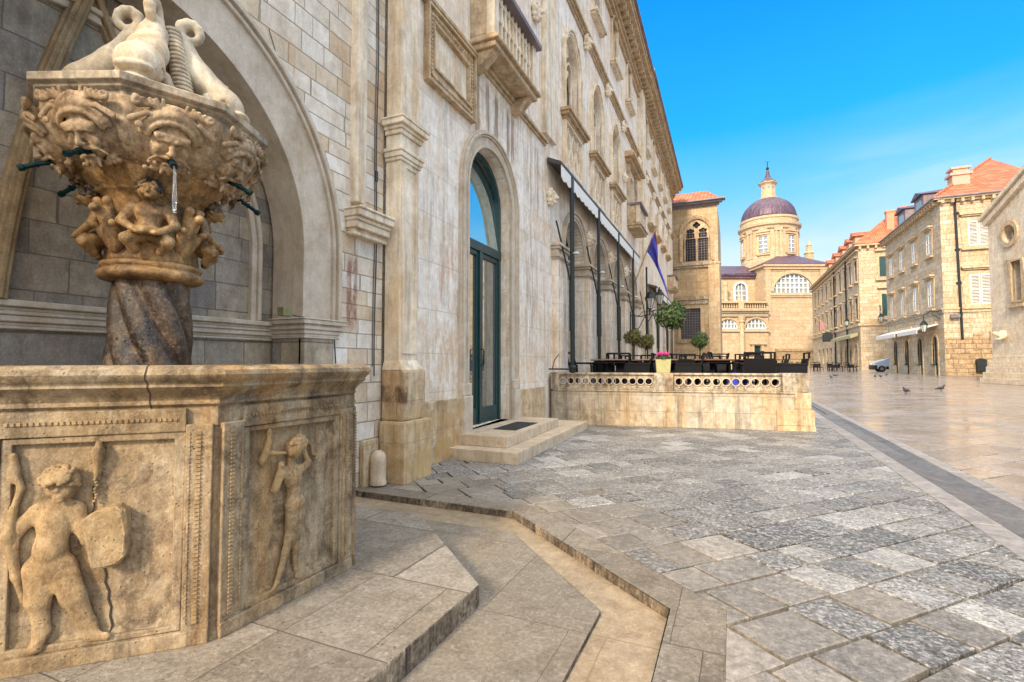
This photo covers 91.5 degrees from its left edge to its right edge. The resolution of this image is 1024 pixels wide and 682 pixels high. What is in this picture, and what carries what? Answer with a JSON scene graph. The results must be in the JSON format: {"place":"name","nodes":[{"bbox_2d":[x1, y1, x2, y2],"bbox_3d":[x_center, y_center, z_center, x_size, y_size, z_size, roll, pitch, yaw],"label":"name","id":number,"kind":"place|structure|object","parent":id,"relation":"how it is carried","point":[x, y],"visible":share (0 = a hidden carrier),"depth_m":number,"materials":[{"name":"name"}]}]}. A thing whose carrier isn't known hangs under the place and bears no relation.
{"place":"outdoors","nodes":[
{"label":"outdoors","id":0,"kind":"place"},
{"bbox_2d":[355,497,666,681],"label":"channel floor","id":1,"kind":"structure","parent":0,"point":[623,642],"depth_m":2.71,"materials":[{"name":"stone"}]},
{"bbox_2d":[400,519,600,681],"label":"step","id":2,"kind":"object","parent":1,"relation":"on","point":[533,617],"visible":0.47,"depth_m":2.57,"materials":[{"name":"stone"}]},
{"bbox_2d":[0,505,478,681],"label":"step","id":3,"kind":"object","parent":2,"relation":"on","point":[398,601],"visible":0.57,"depth_m":2.29,"materials":[{"name":"stone"}]},
{"bbox_2d":[0,0,370,678],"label":"fountain","id":4,"kind":"object","parent":3,"relation":"on","point":[160,490],"visible":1,"depth_m":2.40,"materials":[{"name":"stone"}]},
{"bbox_2d":[381,418,1023,681],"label":"plaza","id":5,"kind":"structure","parent":0,"point":[756,534],"depth_m":3.61,"materials":[{"name":"grey stone"}]},
{"bbox_2d":[449,417,586,465],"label":"door steps","id":6,"kind":"structure","parent":5,"relation":"on","point":[488,443],"depth_m":6.97,"materials":[{"name":"stone"}]},
{"bbox_2d":[494,422,535,430],"bbox_3d":[0.067,1.334,7.857,0.410,0.006,1.000,-1,-3,24],"label":"foot grating","id":7,"kind":"object","parent":6,"relation":"on","point":[514,426],"visible":1,"depth_m":7.74,"materials":[{"name":"grey metal"}]},
{"bbox_2d":[685,379,764,385],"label":"terrace floor","id":8,"kind":"structure","parent":0,"point":[718,381],"depth_m":16.85,"materials":[{"name":"black"}]},
{"bbox_2d":[556,177,579,382],"bbox_3d":[1.306,-1.286,11.126,0.314,4.880,0.859,-2,-3,33],"label":"awning post","id":9,"kind":"object","parent":8,"relation":"on","point":[571,275],"visible":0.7,"depth_m":11.19,"materials":[{"name":"black metal"}]},
{"bbox_2d":[568,352,597,382],"bbox_3d":[1.633,0.719,11.677,0.631,0.921,0.623,-1,-3,23],"label":"armchair","id":10,"kind":"object","parent":8,"relation":"on","point":[590,363],"visible":0.34,"depth_m":11.51,"materials":[{"name":"black wicker"}]},
{"bbox_2d":[586,209,604,382],"bbox_3d":[2.330,-1.184,13.513,0.314,4.880,0.859,-2,-3,33],"label":"awning post","id":11,"kind":"object","parent":8,"relation":"on","point":[599,319],"visible":0.78,"depth_m":13.57,"materials":[{"name":"black metal"}]},
{"bbox_2d":[592,363,614,381],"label":"armchair","id":12,"kind":"object","parent":8,"relation":"on","point":[600,367],"visible":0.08,"depth_m":13.48,"materials":[{"name":"black wicker"}]},
{"bbox_2d":[590,359,628,383],"bbox_3d":[2.241,0.793,11.403,0.800,0.750,0.800,-1,-3,16],"label":"cafe table","id":13,"kind":"object","parent":8,"relation":"on","point":[609,361],"visible":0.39,"depth_m":11.12,"materials":[{"name":"brown wood"}]},
{"bbox_2d":[603,353,629,381],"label":"armchair","id":14,"kind":"object","parent":8,"relation":"on","point":[605,368],"visible":0.34,"depth_m":12.28,"materials":[{"name":"black wicker"}]},
{"bbox_2d":[609,233,623,358],"bbox_3d":[3.413,-1.076,16.038,0.314,4.880,0.859,-2,-3,33],"label":"awning post","id":15,"kind":"object","parent":8,"relation":"on","point":[617,298],"visible":0.79,"depth_m":16.11,"materials":[{"name":"black metal"}]},
{"bbox_2d":[613,353,643,383],"bbox_3d":[2.698,0.726,11.478,0.615,0.890,0.660,-1,-3,26],"label":"armchair","id":16,"kind":"object","parent":8,"relation":"on","point":[619,367],"visible":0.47,"depth_m":11.28,"materials":[{"name":"black wicker"}]},
{"bbox_2d":[625,251,637,359],"bbox_3d":[4.516,-0.966,18.610,0.314,4.880,0.859,-2,-3,33],"label":"awning post","id":17,"kind":"object","parent":8,"relation":"on","point":[633,312],"visible":0.7,"depth_m":18.70,"materials":[{"name":"black metal"}]},
{"bbox_2d":[622,328,641,383],"bbox_3d":[3.392,0.458,14.007,0.571,1.642,0.577,-2,-3,41],"label":"topiary tree","id":18,"kind":"object","parent":8,"relation":"on","point":[633,337],"visible":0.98,"depth_m":13.93,"materials":[{"name":"green plant"}]},
{"bbox_2d":[624,353,654,383],"bbox_3d":[2.860,0.713,11.167,0.615,0.890,0.660,-1,-3,19],"label":"armchair","id":19,"kind":"object","parent":8,"relation":"on","point":[637,367],"visible":0.76,"depth_m":10.88,"materials":[{"name":"black wicker"}]},
{"bbox_2d":[640,267,648,357],"bbox_3d":[5.681,-0.787,21.043,0.314,4.730,0.859,-2,-3,33],"label":"awning post","id":20,"kind":"object","parent":8,"relation":"on","point":[647,324],"visible":0.43,"depth_m":21.12,"materials":[{"name":"black metal"}]},
{"bbox_2d":[636,334,654,382],"bbox_3d":[4.018,0.539,14.991,0.636,1.563,0.612,-1,-3,24],"label":"topiary tree","id":21,"kind":"object","parent":8,"relation":"on","point":[645,344],"visible":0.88,"depth_m":14.89,"materials":[{"name":"green plant"}]},
{"bbox_2d":[652,304,659,352],"bbox_3d":[7.139,-0.417,24.432,0.314,4.280,0.857,-2,-3,33],"label":"awning post","id":22,"kind":"object","parent":8,"relation":"on","point":[658,340],"visible":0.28,"depth_m":24.48,"materials":[{"name":"black metal"}]},
{"bbox_2d":[662,299,668,355],"bbox_3d":[8.794,-0.252,28.288,0.314,4.280,0.857,-2,-3,33],"label":"awning post","id":23,"kind":"object","parent":8,"relation":"on","point":[667,342],"visible":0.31,"depth_m":28.35,"materials":[{"name":"black metal"}]},
{"bbox_2d":[652,300,689,384],"bbox_3d":[4.312,0.075,13.521,1.005,2.364,0.936,-1,-3,24],"label":"topiary tree","id":24,"kind":"object","parent":8,"relation":"on","point":[676,317],"visible":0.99,"depth_m":13.40,"materials":[{"name":"green plant"}]},
{"bbox_2d":[669,353,698,384],"bbox_3d":[3.828,0.719,11.310,0.615,0.890,0.660,-2,-3,34],"label":"armchair","id":25,"kind":"object","parent":8,"relation":"on","point":[672,369],"visible":0.2,"depth_m":11.11,"materials":[{"name":"black wicker"}]},
{"bbox_2d":[677,354,695,380],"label":"armchair","id":26,"kind":"object","parent":8,"relation":"on","point":[684,361],"visible":0.16,"depth_m":12.32,"materials":[{"name":"black wicker"}]},
{"bbox_2d":[675,352,704,384],"bbox_3d":[3.920,0.704,10.967,0.615,0.890,0.660,-1,-3,22],"label":"armchair","id":27,"kind":"object","parent":8,"relation":"on","point":[688,367],"visible":0.72,"depth_m":10.68,"materials":[{"name":"black wicker"}]},
{"bbox_2d":[688,331,708,381],"bbox_3d":[6.563,0.528,17.473,0.686,1.796,0.663,1,-3,-23],"label":"topiary tree","id":28,"kind":"object","parent":8,"relation":"on","point":[700,339],"visible":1,"depth_m":17.40,"materials":[{"name":"green plant"}]},
{"bbox_2d":[692,359,733,384],"bbox_3d":[4.429,0.777,11.031,0.800,0.750,0.800,-1,-3,16],"label":"cafe table","id":29,"kind":"object","parent":8,"relation":"on","point":[713,360],"visible":0.52,"depth_m":10.77,"materials":[{"name":"brown wood"}]},
{"bbox_2d":[702,353,729,372],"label":"armchair","id":30,"kind":"object","parent":8,"relation":"on","point":[721,368],"visible":0.34,"depth_m":11.83,"materials":[{"name":"black wicker"}]},
{"bbox_2d":[707,352,739,384],"bbox_3d":[4.726,0.695,11.125,0.631,0.921,0.623,-1,-3,28],"label":"armchair","id":31,"kind":"object","parent":8,"relation":"on","point":[712,365],"visible":0.39,"depth_m":10.99,"materials":[{"name":"black wicker"}]},
{"bbox_2d":[727,351,763,372],"bbox_3d":[5.053,0.681,10.801,0.631,0.921,0.622,-1,-2,12],"label":"armchair","id":32,"kind":"object","parent":8,"relation":"on","point":[762,355],"visible":0.16,"depth_m":10.58,"materials":[{"name":"black wicker"}]},
{"bbox_2d":[740,352,777,385],"bbox_3d":[5.048,0.671,10.209,0.660,0.890,0.615,-1,-3,22],"label":"armchair","id":33,"kind":"object","parent":8,"relation":"on","point":[758,365],"visible":0.72,"depth_m":9.99,"materials":[{"name":"black wicker"}]},
{"bbox_2d":[777,352,810,372],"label":"armchair","id":34,"kind":"object","parent":8,"relation":"on","point":[802,366],"visible":0.58,"depth_m":10.33,"materials":[{"name":"black wicker"}]},
{"bbox_2d":[721,162,826,366],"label":"cathedral","id":35,"kind":"structure","parent":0,"point":[766,299],"depth_m":151.02,"materials":[{"name":"stone"}]},
{"bbox_2d":[733,282,747,300],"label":"nave window","id":36,"kind":"structure","parent":35,"relation":"in","point":[738,288],"depth_m":157.06,"materials":[{"name":"white glass"}]},
{"bbox_2d":[739,234,745,260],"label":"drum window","id":37,"kind":"structure","parent":35,"relation":"in","point":[743,241],"depth_m":168.52,"materials":[{"name":"stone"}]},
{"bbox_2d":[749,338,766,357],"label":"doorway","id":38,"kind":"structure","parent":35,"relation":"in","point":[757,341],"depth_m":148.05,"materials":[{"name":"stone"}]},
{"bbox_2d":[756,228,770,255],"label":"drum window","id":39,"kind":"structure","parent":35,"relation":"in","point":[763,243],"depth_m":160.82,"materials":[{"name":"stone"}]},
{"bbox_2d":[785,226,796,254],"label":"drum window","id":40,"kind":"structure","parent":35,"relation":"in","point":[790,248],"depth_m":159.53,"materials":[{"name":"stone"}]},
{"bbox_2d":[637,0,1023,273],"label":"sky","id":41,"kind":"structure","parent":0,"point":[856,109],"materials":[{"name":"blue"}]},
{"bbox_2d":[731,367,982,380],"bbox_3d":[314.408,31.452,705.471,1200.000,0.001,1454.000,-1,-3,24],"label":"ground","id":42,"kind":"structure","parent":0,"point":[846,374],"depth_m":45.92,"materials":[{"name":"beige stone"}]},
{"bbox_2d":[672,191,724,358],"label":"gothic house","id":43,"kind":"structure","parent":42,"relation":"on","point":[696,246],"depth_m":37.14,"materials":[{"name":"stone"}]},
{"bbox_2d":[678,306,704,339],"bbox_3d":[13.333,-1.262,37.214,1.991,2.660,0.440,-1,-3,24],"label":"grille window","id":44,"kind":"structure","parent":43,"relation":"in","point":[693,323],"depth_m":37.27,"materials":[{"name":"stone"}]},
{"bbox_2d":[679,215,713,261],"bbox_3d":[13.766,-7.644,37.229,2.380,3.453,0.560,-1,-3,24],"label":"gothic window","id":45,"kind":"structure","parent":43,"relation":"in","point":[697,236],"depth_m":37.32,"materials":[{"name":"stone"}]},
{"bbox_2d":[809,205,911,369],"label":"row house","id":46,"kind":"structure","parent":42,"relation":"on","point":[850,281],"depth_m":85.48,"materials":[{"name":"stone"}]},
{"bbox_2d":[825,332,833,340],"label":"hanging sign","id":47,"kind":"object","parent":46,"relation":"attached to","point":[828,336],"visible":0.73,"depth_m":102.08,"materials":[{"name":"metal"}]},
{"bbox_2d":[831,332,857,341],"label":"shop awning","id":48,"kind":"object","parent":46,"relation":"attached to","point":[848,336],"visible":1,"depth_m":87.62,"materials":[{"name":"beige fabric"}]},
{"bbox_2d":[846,262,851,288],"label":"window frame","id":49,"kind":"structure","parent":46,"relation":"in","point":[850,274],"depth_m":88.26,"materials":[{"name":"stone"}]},
{"bbox_2d":[847,297,852,323],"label":"window frame","id":50,"kind":"structure","parent":46,"relation":"in","point":[851,305],"depth_m":88.11,"materials":[{"name":"stone"}]},
{"bbox_2d":[851,257,857,284],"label":"window frame","id":51,"kind":"structure","parent":46,"relation":"in","point":[856,261],"depth_m":84.13,"materials":[{"name":"stone"}]},
{"bbox_2d":[852,294,858,321],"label":"window frame","id":52,"kind":"structure","parent":46,"relation":"in","point":[856,299],"depth_m":83.89,"materials":[{"name":"stone"}]},
{"bbox_2d":[874,249,885,280],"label":"window frame","id":53,"kind":"structure","parent":46,"relation":"in","point":[881,261],"depth_m":81.12,"materials":[{"name":"stone"}]},
{"bbox_2d":[877,286,887,319],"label":"window frame","id":54,"kind":"structure","parent":46,"relation":"in","point":[882,297],"depth_m":80.83,"materials":[{"name":"stone"}]},
{"bbox_2d":[869,354,888,371],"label":"parked van","id":55,"kind":"object","parent":42,"relation":"on","point":[882,365],"visible":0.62,"depth_m":67.62,"materials":[{"name":"blue paint"}]},
{"bbox_2d":[878,157,1019,375],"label":"corner house","id":56,"kind":"structure","parent":42,"relation":"on","point":[934,243],"depth_m":49.03,"materials":[{"name":"stone"}]},
{"bbox_2d":[884,252,893,279],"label":"window frame","id":57,"kind":"structure","parent":56,"relation":"in","point":[890,255],"depth_m":63.18,"materials":[{"name":"stone"}]},
{"bbox_2d":[886,292,895,321],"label":"window frame","id":58,"kind":"structure","parent":56,"relation":"in","point":[892,299],"depth_m":63.02,"materials":[{"name":"stone"}]},
{"bbox_2d":[876,326,912,339],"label":"shop awning","id":59,"kind":"object","parent":56,"relation":"attached to","point":[890,335],"visible":0.88,"depth_m":59.51,"materials":[{"name":"white fabric"}]},
{"bbox_2d":[894,245,904,274],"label":"window frame","id":60,"kind":"structure","parent":56,"relation":"in","point":[901,268],"depth_m":59.32,"materials":[{"name":"stone"}]},
{"bbox_2d":[896,287,906,318],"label":"window frame","id":61,"kind":"structure","parent":56,"relation":"in","point":[903,294],"depth_m":59.06,"materials":[{"name":"stone"}]},
{"bbox_2d":[906,236,917,267],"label":"window frame","id":62,"kind":"structure","parent":56,"relation":"in","point":[913,246],"depth_m":55.20,"materials":[{"name":"stone"}]},
{"bbox_2d":[907,281,919,315],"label":"window frame","id":63,"kind":"structure","parent":56,"relation":"in","point":[915,304],"depth_m":55.01,"materials":[{"name":"stone"}]},
{"bbox_2d":[897,321,937,336],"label":"shop awning","id":64,"kind":"object","parent":56,"relation":"attached to","point":[914,329],"visible":0.88,"depth_m":51.85,"materials":[{"name":"white fabric"}]},
{"bbox_2d":[919,225,932,260],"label":"window frame","id":65,"kind":"structure","parent":56,"relation":"in","point":[928,248],"depth_m":50.96,"materials":[{"name":"stone"}]},
{"bbox_2d":[921,274,934,311],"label":"window frame","id":66,"kind":"structure","parent":56,"relation":"in","point":[930,305],"depth_m":50.79,"materials":[{"name":"stone"}]},
{"bbox_2d":[920,311,939,332],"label":"wall lantern","id":67,"kind":"object","parent":56,"relation":"attached to","point":[923,325],"depth_m":49.00,"materials":[{"name":"black glass"}]},
{"bbox_2d":[958,211,987,249],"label":"window frame","id":68,"kind":"structure","parent":56,"relation":"in","point":[964,221],"depth_m":47.17,"materials":[{"name":"stone"}]},
{"bbox_2d":[960,265,990,308],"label":"window frame","id":69,"kind":"structure","parent":56,"relation":"in","point":[967,289],"depth_m":46.91,"materials":[{"name":"stone"}]},
{"bbox_2d":[975,358,987,371],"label":"litter bin","id":70,"kind":"object","parent":56,"relation":"attached to","point":[981,364],"visible":0.91,"depth_m":46.22,"materials":[{"name":"metal"}]},
{"bbox_2d":[787,418,1023,681],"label":"ground","id":71,"kind":"structure","parent":0,"point":[964,502],"depth_m":4.00,"materials":[{"name":"grey stone"}]},
{"bbox_2d":[0,0,395,487],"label":"niche wall","id":72,"kind":"structure","parent":71,"relation":"on","point":[310,235],"depth_m":4.44,"materials":[{"name":"stone"}]},
{"bbox_2d":[278,307,292,316],"bbox_3d":[-1.986,-0.256,4.369,0.070,0.075,0.100,-1,-3,24],"label":"junction box","id":73,"kind":"object","parent":72,"relation":"attached to","point":[285,311],"visible":1,"depth_m":4.33,"materials":[{"name":"metal"}]},
{"bbox_2d":[372,0,378,375],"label":"cable","id":74,"kind":"object","parent":72,"relation":"attached to","point":[375,261],"visible":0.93,"depth_m":5.50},
{"bbox_2d":[379,0,682,484],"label":"palace","id":75,"kind":"structure","parent":71,"relation":"on","point":[490,106],"depth_m":8.79,"materials":[{"name":"stone"}]},
{"bbox_2d":[461,383,472,433],"bbox_3d":[-0.663,0.967,7.168,0.113,0.720,0.261,-1,-3,24],"label":"doorway base","id":76,"kind":"structure","parent":75,"relation":"in","point":[466,389],"depth_m":7.09,"materials":[{"name":"stone"}]},
{"bbox_2d":[511,379,520,419],"bbox_3d":[0.070,1.040,8.876,0.113,0.720,0.261,-1,-3,24],"label":"doorway base","id":77,"kind":"structure","parent":75,"relation":"in","point":[516,394],"depth_m":8.77,"materials":[{"name":"stone"}]},
{"bbox_2d":[560,28,590,186],"bbox_3d":[1.461,-6.013,12.700,0.652,3.834,1.883,-1,-3,24],"label":"gothic window","id":78,"kind":"structure","parent":75,"relation":"in","point":[572,123],"depth_m":12.68,"materials":[{"name":"stone"}]},
{"bbox_2d":[547,157,639,264],"bbox_3d":[2.998,-3.507,15.578,0.330,0.537,10.600,-1,-3,23],"label":"awning","id":79,"kind":"object","parent":75,"relation":"attached to","point":[562,170],"visible":0.98,"depth_m":12.81,"materials":[{"name":"white fabric"}]},
{"bbox_2d":[590,0,606,37],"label":"upper window","id":80,"kind":"structure","parent":75,"relation":"in","point":[596,11],"depth_m":15.17,"materials":[{"name":"stone"}]},
{"bbox_2d":[589,83,611,214],"bbox_3d":[2.516,-5.908,15.161,0.652,3.834,1.883,-1,-3,24],"label":"gothic window","id":81,"kind":"structure","parent":75,"relation":"in","point":[597,159],"depth_m":15.07,"materials":[{"name":"stone"}]},
{"bbox_2d":[610,15,622,81],"bbox_3d":[3.553,-10.552,17.833,0.605,2.047,1.343,-1,-3,24],"label":"upper window","id":82,"kind":"structure","parent":75,"relation":"in","point":[614,62],"depth_m":17.60,"materials":[{"name":"stone"}]},
{"bbox_2d":[609,122,626,233],"bbox_3d":[3.572,-5.803,17.622,0.652,3.834,1.883,-1,-3,24],"label":"gothic window","id":83,"kind":"structure","parent":75,"relation":"in","point":[616,192],"depth_m":17.55,"materials":[{"name":"stone"}]},
{"bbox_2d":[625,60,635,116],"bbox_3d":[4.692,-10.439,20.487,0.605,2.047,1.343,-1,-3,24],"label":"upper window","id":84,"kind":"structure","parent":75,"relation":"in","point":[629,102],"depth_m":20.30,"materials":[{"name":"stone"}]},
{"bbox_2d":[625,150,645,219],"bbox_3d":[4.968,-6.053,20.670,0.769,2.660,2.805,-1,-3,24],"label":"hooded window","id":85,"kind":"structure","parent":75,"relation":"in","point":[633,164],"depth_m":19.87,"materials":[{"name":"stone"}]},
{"bbox_2d":[630,289,654,329],"bbox_3d":[5.173,-1.157,19.776,0.993,1.760,0.418,-1,-3,24],"label":"wall lantern","id":86,"kind":"object","parent":75,"relation":"attached to","point":[649,298],"depth_m":19.61,"materials":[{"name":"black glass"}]},
{"bbox_2d":[645,114,651,159],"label":"upper window","id":87,"kind":"structure","parent":75,"relation":"in","point":[648,154],"depth_m":25.23,"materials":[{"name":"stone"}]},
{"bbox_2d":[634,225,668,297],"bbox_3d":[5.608,-3.167,20.308,1.451,3.017,0.467,-1,-3,24],"label":"flag","id":88,"kind":"object","parent":75,"relation":"attached to","point":[652,250],"visible":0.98,"depth_m":20.19,"materials":[{"name":"fabric"}]},
{"bbox_2d":[647,196,655,232],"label":"gothic window","id":89,"kind":"structure","parent":75,"relation":"in","point":[651,227],"depth_m":25.32,"materials":[{"name":"stone"}]},
{"bbox_2d":[645,287,663,319],"bbox_3d":[6.264,-1.511,22.264,1.053,1.760,0.418,-1,-3,24],"label":"wall lantern","id":90,"kind":"object","parent":75,"relation":"attached to","point":[659,295],"depth_m":22.07,"materials":[{"name":"black glass"}]},
{"bbox_2d":[651,136,657,176],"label":"upper window","id":91,"kind":"structure","parent":75,"relation":"in","point":[653,160],"depth_m":26.96,"materials":[{"name":"stone"}]},
{"bbox_2d":[655,211,661,243],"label":"gothic window","id":92,"kind":"structure","parent":75,"relation":"in","point":[658,238],"depth_m":28.01,"materials":[{"name":"stone"}]},
{"bbox_2d":[648,284,671,303],"bbox_3d":[8.800,-2.365,28.939,0.440,0.537,9.800,-1,-3,23],"label":"awning","id":93,"kind":"object","parent":75,"relation":"attached to","point":[654,288],"visible":0.34,"depth_m":25.87,"materials":[{"name":"white fabric"}]},
{"bbox_2d":[657,157,663,191],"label":"upper window","id":94,"kind":"structure","parent":75,"relation":"in","point":[659,184],"depth_m":29.31,"materials":[{"name":"stone"}]},
{"bbox_2d":[660,223,666,253],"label":"gothic window","id":95,"kind":"structure","parent":75,"relation":"in","point":[663,248],"depth_m":30.48,"materials":[{"name":"stone"}]},
{"bbox_2d":[662,170,667,203],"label":"upper window","id":96,"kind":"structure","parent":75,"relation":"in","point":[665,200],"depth_m":32.07,"materials":[{"name":"stone"}]},
{"bbox_2d":[665,234,671,261],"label":"gothic window","id":97,"kind":"structure","parent":75,"relation":"in","point":[668,257],"depth_m":32.87,"materials":[{"name":"stone"}]},
{"bbox_2d":[667,184,671,213],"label":"upper window","id":98,"kind":"structure","parent":75,"relation":"in","point":[668,191],"depth_m":34.37,"materials":[{"name":"stone"}]},
{"bbox_2d":[355,486,726,681],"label":"kerb","id":99,"kind":"structure","parent":71,"relation":"on","point":[692,647],"depth_m":2.91,"materials":[{"name":"stone"}]},
{"bbox_2d":[359,438,386,487],"bbox_3d":[-1.436,1.286,5.258,0.238,0.480,0.230,-1,-3,24],"label":"bollard","id":100,"kind":"object","parent":99,"relation":"on","point":[372,470],"visible":1,"depth_m":5.20,"materials":[{"name":"stone"}]},
{"bbox_2d":[811,399,1023,558],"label":"drain edging","id":101,"kind":"object","parent":71,"relation":"on","point":[1001,535],"visible":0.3,"depth_m":5.22,"materials":[{"name":"stone"}]},
{"bbox_2d":[808,379,1023,500],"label":"street","id":102,"kind":"structure","parent":0,"point":[974,429],"depth_m":11.83,"materials":[{"name":"beige stone"}]},
{"label":"street bed","id":103,"kind":"structure","parent":0,"visible":0},
{"bbox_2d":[551,372,815,431],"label":"terrace wall","id":104,"kind":"structure","parent":103,"relation":"on","point":[666,400],"depth_m":9.95,"materials":[{"name":"stone"}]},
{"bbox_2d":[549,354,576,372],"bbox_3d":[1.049,0.466,10.392,0.616,0.396,0.170,-1,-3,24],"label":"spotlight","id":105,"kind":"object","parent":104,"relation":"attached to","point":[572,368],"visible":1,"depth_m":10.28,"materials":[{"name":"metal"}]},
{"bbox_2d":[654,351,670,372],"bbox_3d":[3.084,0.430,10.199,0.340,0.442,0.359,-1,-3,24],"label":"flower planter","id":106,"kind":"object","parent":104,"relation":"on","point":[663,362],"visible":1,"depth_m":10.09,"materials":[{"name":"yellow ceramic"}]},
{"bbox_2d":[811,402,1023,537],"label":"drain channel","id":107,"kind":"object","parent":103,"relation":"on","point":[1009,516],"depth_m":5.53,"materials":[{"name":"stone"}]},
{"label":"far street","id":108,"kind":"structure","parent":0,"visible":0},
{"bbox_2d":[977,164,1023,385],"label":"church","id":109,"kind":"structure","parent":108,"relation":"on","point":[1001,217],"depth_m":29.69,"materials":[{"name":"stone"}]},
{"bbox_2d":[999,220,1018,246],"bbox_3d":[29.405,-6.345,29.527,0.120,1.582,1.582,-1,-3,17],"label":"round window frame","id":110,"kind":"structure","parent":109,"relation":"in","point":[1013,223],"depth_m":29.42,"materials":[{"name":"stone"}]},
{"bbox_2d":[1005,257,1023,307],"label":"window frame","id":111,"kind":"structure","parent":109,"relation":"in","point":[1008,263],"depth_m":29.32,"materials":[{"name":"stone"}]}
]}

